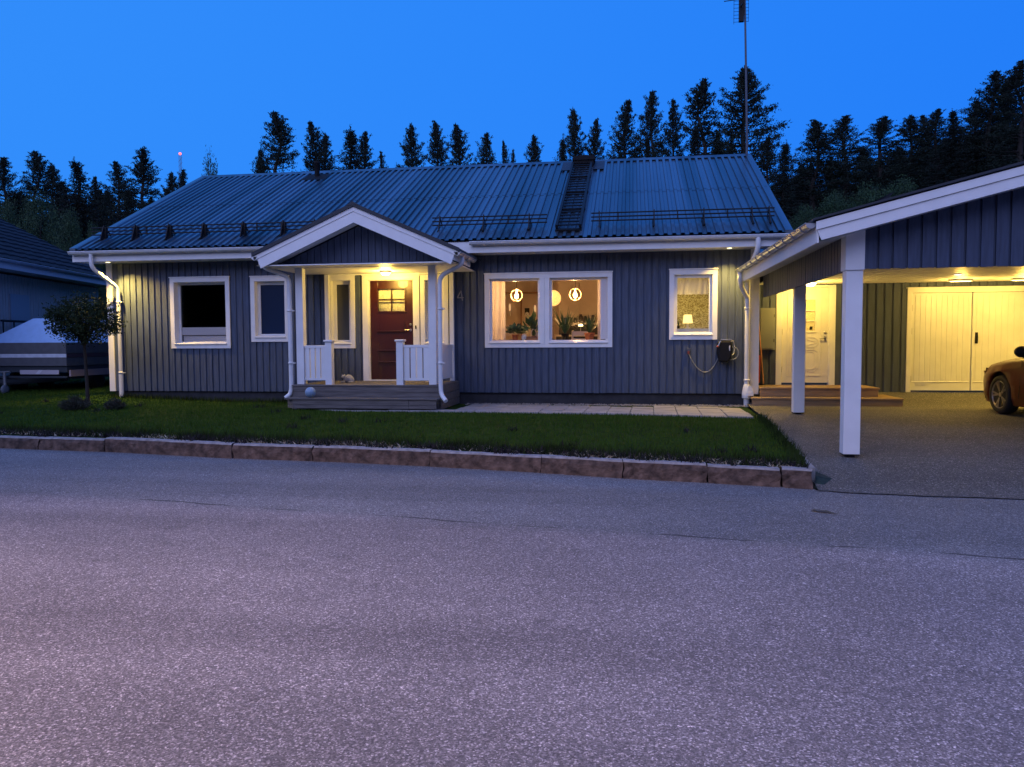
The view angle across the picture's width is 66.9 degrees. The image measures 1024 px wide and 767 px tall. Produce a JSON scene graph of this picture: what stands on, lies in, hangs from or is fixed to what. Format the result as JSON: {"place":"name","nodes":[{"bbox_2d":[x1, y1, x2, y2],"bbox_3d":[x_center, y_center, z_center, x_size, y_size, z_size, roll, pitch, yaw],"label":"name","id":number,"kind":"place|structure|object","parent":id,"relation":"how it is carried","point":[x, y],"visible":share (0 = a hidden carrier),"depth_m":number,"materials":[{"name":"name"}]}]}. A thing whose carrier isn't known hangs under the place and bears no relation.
{"place":"outdoors","nodes":[
{"label":"outdoors","id":0,"kind":"place"},
{"bbox_2d":[7,188,71,270],"bbox_3d":[-20.811,-4.546,34.313,3.856,8.172,3.836,0,3,-3],"label":"leafy bush","id":1,"kind":"object","parent":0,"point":[28,220],"visible":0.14,"depth_m":34.01,"materials":[{"name":"green plant"}]},
{"bbox_2d":[0,376,809,467],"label":"lawn","id":2,"kind":"structure","parent":0,"point":[745,409],"depth_m":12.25,"materials":[{"name":"green plant"}]},
{"bbox_2d":[0,195,24,226],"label":"leafy bush","id":3,"kind":"object","parent":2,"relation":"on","point":[4,213],"visible":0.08,"depth_m":37.59,"materials":[{"name":"green plant"}]},
{"bbox_2d":[0,218,106,378],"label":"house","id":4,"kind":"structure","parent":2,"relation":"on","point":[34,273],"depth_m":22.48,"materials":[{"name":"wood"}]},
{"bbox_2d":[9,293,29,328],"bbox_3d":[-13.559,-1.451,21.402,0.024,2.000,0.950,-1,3,-5],"label":"window","id":5,"kind":"structure","parent":4,"relation":"in","point":[19,304],"depth_m":21.30,"materials":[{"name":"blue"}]},
{"bbox_2d":[0,318,108,392],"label":"trailer","id":6,"kind":"object","parent":2,"relation":"on","point":[36,351],"visible":0.69,"depth_m":18.21,"materials":[{"name":"grey metal"}]},
{"bbox_2d":[57,394,92,410],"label":"shrub","id":7,"kind":"object","parent":2,"relation":"on","point":[79,403],"visible":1,"depth_m":14.79,"materials":[{"name":"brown plant"}]},
{"bbox_2d":[38,290,127,401],"bbox_3d":[-8.657,-0.715,15.657,1.650,2.382,1.451,0,3,9],"label":"globe tree","id":8,"kind":"object","parent":2,"relation":"on","point":[81,329],"visible":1,"depth_m":15.45,"materials":[{"name":"green plant"}]},
{"bbox_2d":[74,220,107,318],"bbox_3d":[-16.494,-3.108,30.706,1.900,6.755,1.910,-2,4,-29],"label":"leafy bush","id":9,"kind":"object","parent":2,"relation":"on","point":[98,265],"visible":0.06,"depth_m":30.54,"materials":[{"name":"green plant"}]},
{"bbox_2d":[103,397,125,409],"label":"shrub","id":10,"kind":"object","parent":2,"relation":"on","point":[113,404],"visible":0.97,"depth_m":14.80,"materials":[{"name":"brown plant"}]},
{"bbox_2d":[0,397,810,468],"bbox_3d":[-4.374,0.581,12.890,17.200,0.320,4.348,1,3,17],"label":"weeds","id":11,"kind":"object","parent":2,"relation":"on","point":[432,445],"visible":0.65,"depth_m":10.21,"materials":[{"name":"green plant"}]},
{"bbox_2d":[67,153,792,409],"bbox_3d":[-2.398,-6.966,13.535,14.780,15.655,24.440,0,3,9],"label":"house","id":12,"kind":"structure","parent":2,"relation":"on","point":[261,285],"depth_m":16.08,"materials":[{"name":"grey wood"}]},
{"bbox_2d":[168,276,231,348],"bbox_3d":[-6.719,-1.537,16.841,1.404,1.547,0.275,0,3,9],"label":"window","id":13,"kind":"structure","parent":12,"relation":"in","point":[177,331],"depth_m":16.84,"materials":[{"name":"white wood"}]},
{"bbox_2d":[249,275,288,341],"bbox_3d":[-5.135,-1.594,16.580,0.894,1.402,0.245,0,3,9],"label":"window","id":14,"kind":"structure","parent":12,"relation":"in","point":[268,294],"depth_m":16.61,"materials":[{"name":"white wood"}]},
{"bbox_2d":[329,275,355,347],"bbox_3d":[-3.573,-1.509,16.346,0.634,1.532,0.245,0,3,9],"label":"window","id":15,"kind":"structure","parent":12,"relation":"in","point":[342,287],"depth_m":16.36,"materials":[{"name":"grey"}]},
{"bbox_2d":[370,280,412,378],"bbox_3d":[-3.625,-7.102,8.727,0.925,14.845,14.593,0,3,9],"label":"front door","id":16,"kind":"structure","parent":12,"relation":"in","point":[391,302],"depth_m":16.20,"materials":[{"name":"red wood"}]},
{"bbox_2d":[419,274,448,344],"bbox_3d":[-1.586,-1.493,16.043,0.614,1.512,0.245,0,3,9],"label":"window","id":17,"kind":"structure","parent":12,"relation":"in","point":[423,277],"depth_m":15.97,"materials":[{"name":"grey"}]},
{"bbox_2d":[492,281,505,339],"bbox_3d":[-0.277,-1.517,16.001,0.290,1.240,0.066,0,3,9],"label":"curtain","id":18,"kind":"object","parent":12,"relation":"hanging from","point":[498,301],"visible":0.92,"depth_m":15.99,"materials":[{"name":"fabric"}]},
{"bbox_2d":[506,322,525,339],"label":"potted plant","id":19,"kind":"object","parent":12,"relation":"on","point":[513,328],"visible":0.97,"depth_m":16.03,"materials":[{"name":"green plant"}]},
{"bbox_2d":[522,294,537,336],"bbox_3d":[0.584,-1.259,19.425,0.660,1.940,0.060,0,3,9],"label":"inner door","id":20,"kind":"structure","parent":12,"relation":"in","point":[528,300],"depth_m":19.38,"materials":[{"name":"brown wood"}]},
{"bbox_2d":[515,309,552,336],"bbox_3d":[0.440,-1.210,15.994,0.828,0.634,0.811,0,3,9],"label":"potted plant","id":21,"kind":"object","parent":12,"relation":"on","point":[531,322],"visible":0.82,"depth_m":15.96,"materials":[{"name":"green plant"}]},
{"bbox_2d":[484,271,612,347],"bbox_3d":[0.732,-1.487,15.689,2.604,1.512,0.245,0,3,9],"label":"window","id":22,"kind":"structure","parent":12,"relation":"in","point":[544,279],"depth_m":15.60,"materials":[{"name":"white wood"}]},
{"bbox_2d":[552,290,560,305],"bbox_3d":[0.951,-2.217,17.968,0.368,0.847,0.370,0,3,9],"label":"wicker lamp","id":23,"kind":"object","parent":12,"relation":"hanging from","point":[556,297],"visible":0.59,"depth_m":17.87,"materials":[{"name":"yellow wicker"}]},
{"bbox_2d":[553,306,580,339],"bbox_3d":[1.166,-1.254,15.927,0.746,0.721,0.635,0,3,9],"label":"potted plant","id":24,"kind":"object","parent":12,"relation":"on","point":[565,326],"visible":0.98,"depth_m":15.87,"materials":[{"name":"green plant"}]},
{"bbox_2d":[578,313,597,339],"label":"potted plant","id":25,"kind":"object","parent":12,"relation":"on","point":[589,335],"visible":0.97,"depth_m":15.80,"materials":[{"name":"green plant"}]},
{"bbox_2d":[598,280,599,339],"bbox_3d":[1.759,-1.509,15.655,0.060,1.240,0.018,0,3,12],"label":"curtain","id":26,"kind":"object","parent":12,"relation":"hanging from","point":[598,309],"visible":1,"depth_m":15.66,"materials":[{"name":"fabric"}]},
{"bbox_2d":[677,278,707,294],"bbox_3d":[3.566,-1.929,15.325,0.610,0.346,0.029,0,3,9],"label":"curtain","id":27,"kind":"object","parent":12,"relation":"hanging from","point":[690,286],"visible":1,"depth_m":15.32,"materials":[{"name":"fabric"}]},
{"bbox_2d":[669,268,718,339],"bbox_3d":[3.559,-1.557,15.253,0.944,1.389,0.245,0,3,9],"label":"window","id":28,"kind":"structure","parent":12,"relation":"in","point":[711,273],"depth_m":15.18,"materials":[{"name":"white wood"}]},
{"bbox_2d":[688,339,738,372],"bbox_3d":[3.905,-0.529,15.032,0.945,0.654,0.270,0,3,9],"label":"cable reel","id":29,"kind":"object","parent":12,"relation":"attached to","point":[725,347],"visible":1,"depth_m":14.91,"materials":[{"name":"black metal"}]},
{"bbox_2d":[724,0,748,153],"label":"tv antenna","id":30,"kind":"object","parent":12,"relation":"attached to","point":[742,11],"visible":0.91,"depth_m":19.29,"materials":[{"name":"grey metal"}]},
{"bbox_2d":[523,134,543,161],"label":"pine tree","id":31,"kind":"object","parent":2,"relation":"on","point":[533,153],"visible":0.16,"depth_m":47.60,"materials":[{"name":"green plant"}]},
{"bbox_2d":[555,134,566,160],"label":"spruce tree","id":32,"kind":"object","parent":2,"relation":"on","point":[562,148],"visible":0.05,"depth_m":45.40,"materials":[{"name":"green plant"}]},
{"bbox_2d":[583,118,606,159],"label":"pine tree","id":33,"kind":"object","parent":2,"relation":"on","point":[595,145],"visible":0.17,"depth_m":46.96,"materials":[{"name":"green plant"}]},
{"bbox_2d":[642,131,652,157],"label":"spruce tree","id":34,"kind":"object","parent":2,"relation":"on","point":[646,144],"visible":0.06,"depth_m":42.53,"materials":[{"name":"green plant"}]},
{"bbox_2d":[0,448,1023,766],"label":"road","id":35,"kind":"structure","parent":0,"point":[156,610],"depth_m":4.45,"materials":[{"name":"grey asphalt"}]},
{"bbox_2d":[0,0,1023,211],"label":"sky","id":36,"kind":"structure","parent":0,"point":[95,83],"materials":[{"name":"blue"}]},
{"bbox_2d":[15,408,1023,499],"bbox_3d":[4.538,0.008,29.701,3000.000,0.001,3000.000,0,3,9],"label":"ground","id":37,"kind":"structure","parent":0,"point":[754,411],"depth_m":8.28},
{"bbox_2d":[0,435,42,449],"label":"kerb stone","id":38,"kind":"object","parent":37,"relation":"on","point":[18,442],"visible":0.79,"depth_m":11.80,"materials":[{"name":"red stone"}]},
{"bbox_2d":[38,436,105,451],"bbox_3d":[-6.561,0.940,11.633,1.205,0.256,0.170,0,3,14],"label":"kerb stone","id":39,"kind":"object","parent":37,"relation":"on","point":[74,444],"visible":0.81,"depth_m":11.56,"materials":[{"name":"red stone"}]},
{"bbox_2d":[105,437,234,458],"bbox_3d":[-4.911,0.941,11.142,2.283,0.267,0.185,1,3,19],"label":"kerb stone","id":40,"kind":"object","parent":37,"relation":"on","point":[210,449],"visible":0.81,"depth_m":11.06,"materials":[{"name":"red stone"}]},
{"bbox_2d":[232,443,314,460],"bbox_3d":[-3.253,0.966,10.627,1.215,0.271,0.183,0,3,14],"label":"kerb stone","id":41,"kind":"object","parent":37,"relation":"on","point":[289,452],"visible":0.83,"depth_m":10.56,"materials":[{"name":"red stone"}]},
{"bbox_2d":[312,445,431,465],"bbox_3d":[-1.853,0.976,10.255,1.712,0.270,0.185,1,3,16],"label":"kerb stone","id":42,"kind":"object","parent":37,"relation":"on","point":[377,455],"visible":0.81,"depth_m":10.18,"materials":[{"name":"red stone"}]},
{"bbox_2d":[429,449,541,472],"bbox_3d":[-0.346,1.002,9.737,1.542,0.271,0.174,1,3,20],"label":"kerb stone","id":43,"kind":"object","parent":37,"relation":"on","point":[487,461],"visible":0.86,"depth_m":9.66,"materials":[{"name":"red stone"}]},
{"bbox_2d":[541,454,622,478],"bbox_3d":[0.827,1.013,9.262,1.058,0.270,0.174,1,3,23],"label":"kerb stone","id":44,"kind":"object","parent":37,"relation":"on","point":[585,466],"visible":0.83,"depth_m":9.19,"materials":[{"name":"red stone"}]},
{"bbox_2d":[623,458,707,482],"bbox_3d":[1.751,1.025,8.900,0.987,0.269,0.179,1,3,18],"label":"kerb stone","id":45,"kind":"object","parent":37,"relation":"on","point":[666,470],"visible":0.83,"depth_m":8.82,"materials":[{"name":"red stone"}]},
{"bbox_2d":[707,463,780,486],"bbox_3d":[2.569,1.049,8.607,0.812,0.268,0.170,1,3,21],"label":"kerb stone","id":46,"kind":"object","parent":37,"relation":"on","point":[763,476],"visible":0.82,"depth_m":8.54,"materials":[{"name":"red stone"}]},
{"bbox_2d":[780,466,812,488],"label":"kerb stone","id":47,"kind":"object","parent":37,"relation":"on","point":[796,477],"visible":0.81,"depth_m":8.34,"materials":[{"name":"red stone"}]},
{"bbox_2d":[294,404,752,417],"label":"path","id":48,"kind":"structure","parent":0,"point":[692,411],"depth_m":14.15,"materials":[{"name":"concrete"}]},
{"bbox_2d":[571,331,587,339],"bbox_3d":[1.421,-0.607,16.382,0.420,1.002,0.487,-1,3,-6],"label":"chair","id":49,"kind":"object","parent":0,"point":[577,333],"visible":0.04,"depth_m":16.13,"materials":[{"name":"white"}]},
{"bbox_2d":[465,403,745,406],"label":"gravel","id":50,"kind":"structure","parent":0,"point":[731,405],"depth_m":15.33,"materials":[{"name":"grey gravel"}]},
{"bbox_2d":[628,89,676,157],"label":"pine tree","id":51,"kind":"object","parent":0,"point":[651,124],"visible":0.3,"depth_m":44.41,"materials":[{"name":"green plant"}]},
{"bbox_2d":[748,392,1023,498],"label":"driveway","id":52,"kind":"structure","parent":0,"point":[958,444],"depth_m":9.93,"materials":[{"name":"grey asphalt"}]},
{"bbox_2d":[815,471,831,488],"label":"moss","id":53,"kind":"object","parent":52,"relation":"on","point":[820,478],"visible":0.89,"depth_m":8.39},
{"bbox_2d":[736,161,1023,457],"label":"carport","id":54,"kind":"object","parent":52,"relation":"on","point":[884,313],"visible":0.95,"depth_m":13.50,"materials":[{"name":"white paint"}]},
{"bbox_2d":[759,308,775,349],"bbox_3d":[5.202,-1.110,15.798,0.305,0.850,0.114,0,3,9],"label":"meter cabinet","id":55,"kind":"object","parent":54,"relation":"attached to","point":[767,316],"visible":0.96,"depth_m":15.75,"materials":[{"name":"grey metal"}]},
{"bbox_2d":[781,287,828,382],"bbox_3d":[5.958,-0.982,15.781,0.924,1.937,0.111,0,3,9],"label":"entrance door","id":56,"kind":"structure","parent":54,"relation":"in","point":[817,298],"depth_m":15.78,"materials":[{"name":"wood"}]},
{"bbox_2d":[910,292,971,390],"bbox_3d":[8.501,-0.829,15.414,1.139,1.935,0.075,0,3,9],"label":"garage door","id":57,"kind":"structure","parent":54,"relation":"in","point":[941,322],"depth_m":15.40,"materials":[{"name":"white paint"}]},
{"bbox_2d":[970,292,1023,390],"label":"garage door","id":58,"kind":"structure","parent":54,"relation":"in","point":[997,325],"depth_m":15.24,"materials":[{"name":"white paint"}]},
{"bbox_2d":[983,346,1023,413],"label":"car","id":59,"kind":"object","parent":52,"relation":"on","point":[1003,383],"visible":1,"depth_m":12.64,"materials":[{"name":"red paint"}]},
{"bbox_2d":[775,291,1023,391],"bbox_3d":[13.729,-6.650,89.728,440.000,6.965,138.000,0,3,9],"label":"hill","id":60,"kind":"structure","parent":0,"point":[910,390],"depth_m":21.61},
{"bbox_2d":[0,157,50,240],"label":"pine tree","id":61,"kind":"object","parent":60,"relation":"on","point":[4,171],"visible":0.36,"depth_m":53.10,"materials":[{"name":"green plant"}]},
{"bbox_2d":[2,150,65,244],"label":"pine tree","id":62,"kind":"object","parent":60,"relation":"on","point":[36,166],"visible":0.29,"depth_m":54.84,"materials":[{"name":"green plant"}]},
{"bbox_2d":[29,165,76,248],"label":"pine tree","id":63,"kind":"object","parent":60,"relation":"on","point":[54,176],"visible":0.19,"depth_m":59.18,"materials":[{"name":"green plant"}]},
{"bbox_2d":[52,204,95,273],"bbox_3d":[-18.135,-3.714,31.999,2.726,7.224,2.569,-1,3,-16],"label":"leafy bush","id":64,"kind":"object","parent":60,"relation":"on","point":[72,227],"visible":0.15,"depth_m":31.60,"materials":[{"name":"green plant"}]},
{"bbox_2d":[42,157,106,319],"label":"spruce tree","id":65,"kind":"object","parent":60,"relation":"on","point":[79,176],"visible":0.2,"depth_m":49.89,"materials":[{"name":"green plant"}]},
{"bbox_2d":[86,176,111,296],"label":"pine tree","id":66,"kind":"object","parent":60,"relation":"on","point":[94,182],"visible":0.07,"depth_m":56.54,"materials":[{"name":"green plant"}]},
{"bbox_2d":[85,161,137,297],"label":"pine tree","id":67,"kind":"object","parent":60,"relation":"on","point":[117,169],"visible":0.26,"depth_m":53.81,"materials":[{"name":"green plant"}]},
{"bbox_2d":[105,146,162,226],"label":"pine tree","id":68,"kind":"object","parent":60,"relation":"on","point":[141,173],"visible":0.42,"depth_m":49.15,"materials":[{"name":"green plant"}]},
{"bbox_2d":[159,172,180,196],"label":"pine tree","id":69,"kind":"object","parent":60,"relation":"on","point":[172,183],"visible":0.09,"depth_m":64.11,"materials":[{"name":"green plant"}]},
{"bbox_2d":[176,169,187,188],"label":"pine tree","id":70,"kind":"object","parent":60,"relation":"on","point":[182,180],"visible":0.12,"depth_m":66.07,"materials":[{"name":"green plant"}]},
{"bbox_2d":[202,144,217,174],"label":"leafy tree","id":71,"kind":"object","parent":60,"relation":"on","point":[210,170],"visible":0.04,"depth_m":46.67,"materials":[{"name":"green plant"}]},
{"bbox_2d":[250,110,299,172],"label":"pine tree","id":72,"kind":"object","parent":60,"relation":"on","point":[278,130],"visible":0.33,"depth_m":49.91,"materials":[{"name":"green plant"}]},
{"bbox_2d":[301,121,338,171],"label":"pine tree","id":73,"kind":"object","parent":60,"relation":"on","point":[313,144],"visible":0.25,"depth_m":51.65,"materials":[{"name":"green plant"}]},
{"bbox_2d":[320,133,339,169],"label":"pine tree","id":74,"kind":"object","parent":60,"relation":"on","point":[326,145],"visible":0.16,"depth_m":57.80,"materials":[{"name":"green plant"}]},
{"bbox_2d":[331,124,367,169],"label":"spruce tree","id":75,"kind":"object","parent":60,"relation":"on","point":[351,143],"visible":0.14,"depth_m":47.18,"materials":[{"name":"green plant"}]},
{"bbox_2d":[352,131,379,168],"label":"pine tree","id":76,"kind":"object","parent":60,"relation":"on","point":[363,140],"visible":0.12,"depth_m":53.13,"materials":[{"name":"green plant"}]},
{"bbox_2d":[394,123,425,167],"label":"pine tree","id":77,"kind":"object","parent":60,"relation":"on","point":[411,154],"visible":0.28,"depth_m":52.59,"materials":[{"name":"green plant"}]},
{"bbox_2d":[423,120,452,165],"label":"pine tree","id":78,"kind":"object","parent":60,"relation":"on","point":[436,145],"visible":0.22,"depth_m":50.24,"materials":[{"name":"green plant"}]},
{"bbox_2d":[443,122,475,165],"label":"pine tree","id":79,"kind":"object","parent":60,"relation":"on","point":[457,152],"visible":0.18,"depth_m":48.35,"materials":[{"name":"green plant"}]},
{"bbox_2d":[472,132,497,164],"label":"pine tree","id":80,"kind":"object","parent":60,"relation":"on","point":[485,148],"visible":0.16,"depth_m":51.85,"materials":[{"name":"green plant"}]},
{"bbox_2d":[499,140,509,162],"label":"pine tree","id":81,"kind":"object","parent":60,"relation":"on","point":[503,154],"visible":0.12,"depth_m":55.81,"materials":[{"name":"green plant"}]},
{"bbox_2d":[552,107,592,160],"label":"pine tree","id":82,"kind":"object","parent":60,"relation":"on","point":[572,143],"visible":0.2,"depth_m":46.99,"materials":[{"name":"green plant"}]},
{"bbox_2d":[604,99,644,158],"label":"pine tree","id":83,"kind":"object","parent":60,"relation":"on","point":[625,117],"visible":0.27,"depth_m":44.71,"materials":[{"name":"green plant"}]},
{"bbox_2d":[651,98,688,156],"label":"pine tree","id":84,"kind":"object","parent":60,"relation":"on","point":[675,136],"visible":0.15,"depth_m":46.18,"materials":[{"name":"green plant"}]},
{"bbox_2d":[687,122,705,155],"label":"spruce tree","id":85,"kind":"object","parent":60,"relation":"on","point":[695,139],"visible":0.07,"depth_m":42.18,"materials":[{"name":"green plant"}]},
{"bbox_2d":[674,77,742,155],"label":"pine tree","id":86,"kind":"object","parent":60,"relation":"on","point":[698,104],"visible":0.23,"depth_m":43.83,"materials":[{"name":"green plant"}]},
{"bbox_2d":[689,65,806,206],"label":"pine tree","id":87,"kind":"object","parent":60,"relation":"on","point":[735,111],"visible":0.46,"depth_m":43.23,"materials":[{"name":"green plant"}]},
{"bbox_2d":[756,136,797,199],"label":"pine tree","id":88,"kind":"object","parent":60,"relation":"on","point":[766,151],"visible":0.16,"depth_m":41.62,"materials":[{"name":"green plant"}]},
{"bbox_2d":[768,140,810,228],"bbox_3d":[13.296,-7.495,38.031,3.013,8.939,3.012,2,4,39],"label":"spruce tree","id":89,"kind":"object","parent":60,"relation":"on","point":[782,182],"visible":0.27,"depth_m":37.83,"materials":[{"name":"green plant"}]},
{"bbox_2d":[789,204,817,230],"bbox_3d":[10.028,-4.171,26.610,2.247,4.071,2.235,-2,4,-34],"label":"leafy bush","id":90,"kind":"object","parent":60,"relation":"on","point":[804,216],"visible":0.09,"depth_m":26.41,"materials":[{"name":"green plant"}]},
{"bbox_2d":[793,164,816,215],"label":"spruce tree","id":91,"kind":"object","parent":60,"relation":"on","point":[800,187],"visible":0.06,"depth_m":45.36,"materials":[{"name":"green plant"}]},
{"bbox_2d":[771,119,855,221],"bbox_3d":[15.493,-8.768,39.623,4.951,9.412,5.240,0,3,12],"label":"pine tree","id":92,"kind":"object","parent":60,"relation":"on","point":[815,133],"visible":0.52,"depth_m":38.99,"materials":[{"name":"green plant"}]},
{"bbox_2d":[814,189,852,217],"bbox_3d":[11.817,-4.671,28.380,3.141,4.831,3.333,-2,3,-24],"label":"leafy bush","id":93,"kind":"object","parent":60,"relation":"on","point":[831,203],"visible":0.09,"depth_m":28.07,"materials":[{"name":"green plant"}]},
{"bbox_2d":[799,115,892,215],"bbox_3d":[16.858,-9.222,39.230,4.420,8.917,4.311,1,3,21],"label":"pine tree","id":94,"kind":"object","parent":60,"relation":"on","point":[842,131],"visible":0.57,"depth_m":38.93,"materials":[{"name":"green plant"}]},
{"bbox_2d":[834,181,894,283],"bbox_3d":[13.357,-4.898,29.077,3.836,5.401,3.856,0,3,1],"label":"leafy bush","id":95,"kind":"object","parent":60,"relation":"on","point":[867,192],"visible":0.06,"depth_m":28.89,"materials":[{"name":"green plant"}]},
{"bbox_2d":[829,115,927,206],"bbox_3d":[18.622,-9.580,38.976,4.421,7.698,4.501,-1,3,-11],"label":"pine tree","id":96,"kind":"object","parent":60,"relation":"on","point":[880,129],"visible":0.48,"depth_m":38.61,"materials":[{"name":"green plant"}]},
{"bbox_2d":[872,115,942,194],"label":"pine tree","id":97,"kind":"object","parent":60,"relation":"on","point":[909,129],"visible":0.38,"depth_m":40.37,"materials":[{"name":"green plant"}]},
{"bbox_2d":[895,114,940,186],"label":"pine tree","id":98,"kind":"object","parent":60,"relation":"on","point":[922,116],"visible":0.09,"depth_m":42.26,"materials":[{"name":"green plant"}]},
{"bbox_2d":[898,108,973,189],"bbox_3d":[21.181,-10.160,38.788,3.856,7.071,3.710,3,4,43],"label":"pine tree","id":99,"kind":"object","parent":60,"relation":"on","point":[935,123],"visible":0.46,"depth_m":38.51,"materials":[{"name":"green plant"}]},
{"bbox_2d":[918,108,976,187],"bbox_3d":[20.807,-9.561,36.818,3.108,6.910,2.996,1,3,22],"label":"spruce tree","id":100,"kind":"object","parent":60,"relation":"on","point":[951,146],"visible":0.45,"depth_m":36.55,"materials":[{"name":"green plant"}]},
{"bbox_2d":[931,69,1023,184],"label":"pine tree","id":101,"kind":"object","parent":60,"relation":"on","point":[993,86],"visible":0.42,"depth_m":37.87,"materials":[{"name":"green plant"}]},
{"bbox_2d":[958,99,1009,169],"bbox_3d":[24.051,-10.767,40.302,3.921,7.900,3.705,-1,3,-6],"label":"pine tree","id":102,"kind":"object","parent":60,"relation":"on","point":[967,126],"visible":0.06,"depth_m":39.97,"materials":[{"name":"green plant"}]},
{"bbox_2d":[966,59,1023,173],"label":"pine tree","id":103,"kind":"object","parent":60,"relation":"on","point":[1017,74],"visible":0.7,"depth_m":36.25,"materials":[{"name":"green plant"}]},
{"bbox_2d":[969,77,1023,163],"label":"pine tree","id":104,"kind":"object","parent":60,"relation":"on","point":[999,116],"visible":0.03,"depth_m":39.80,"materials":[{"name":"green plant"}]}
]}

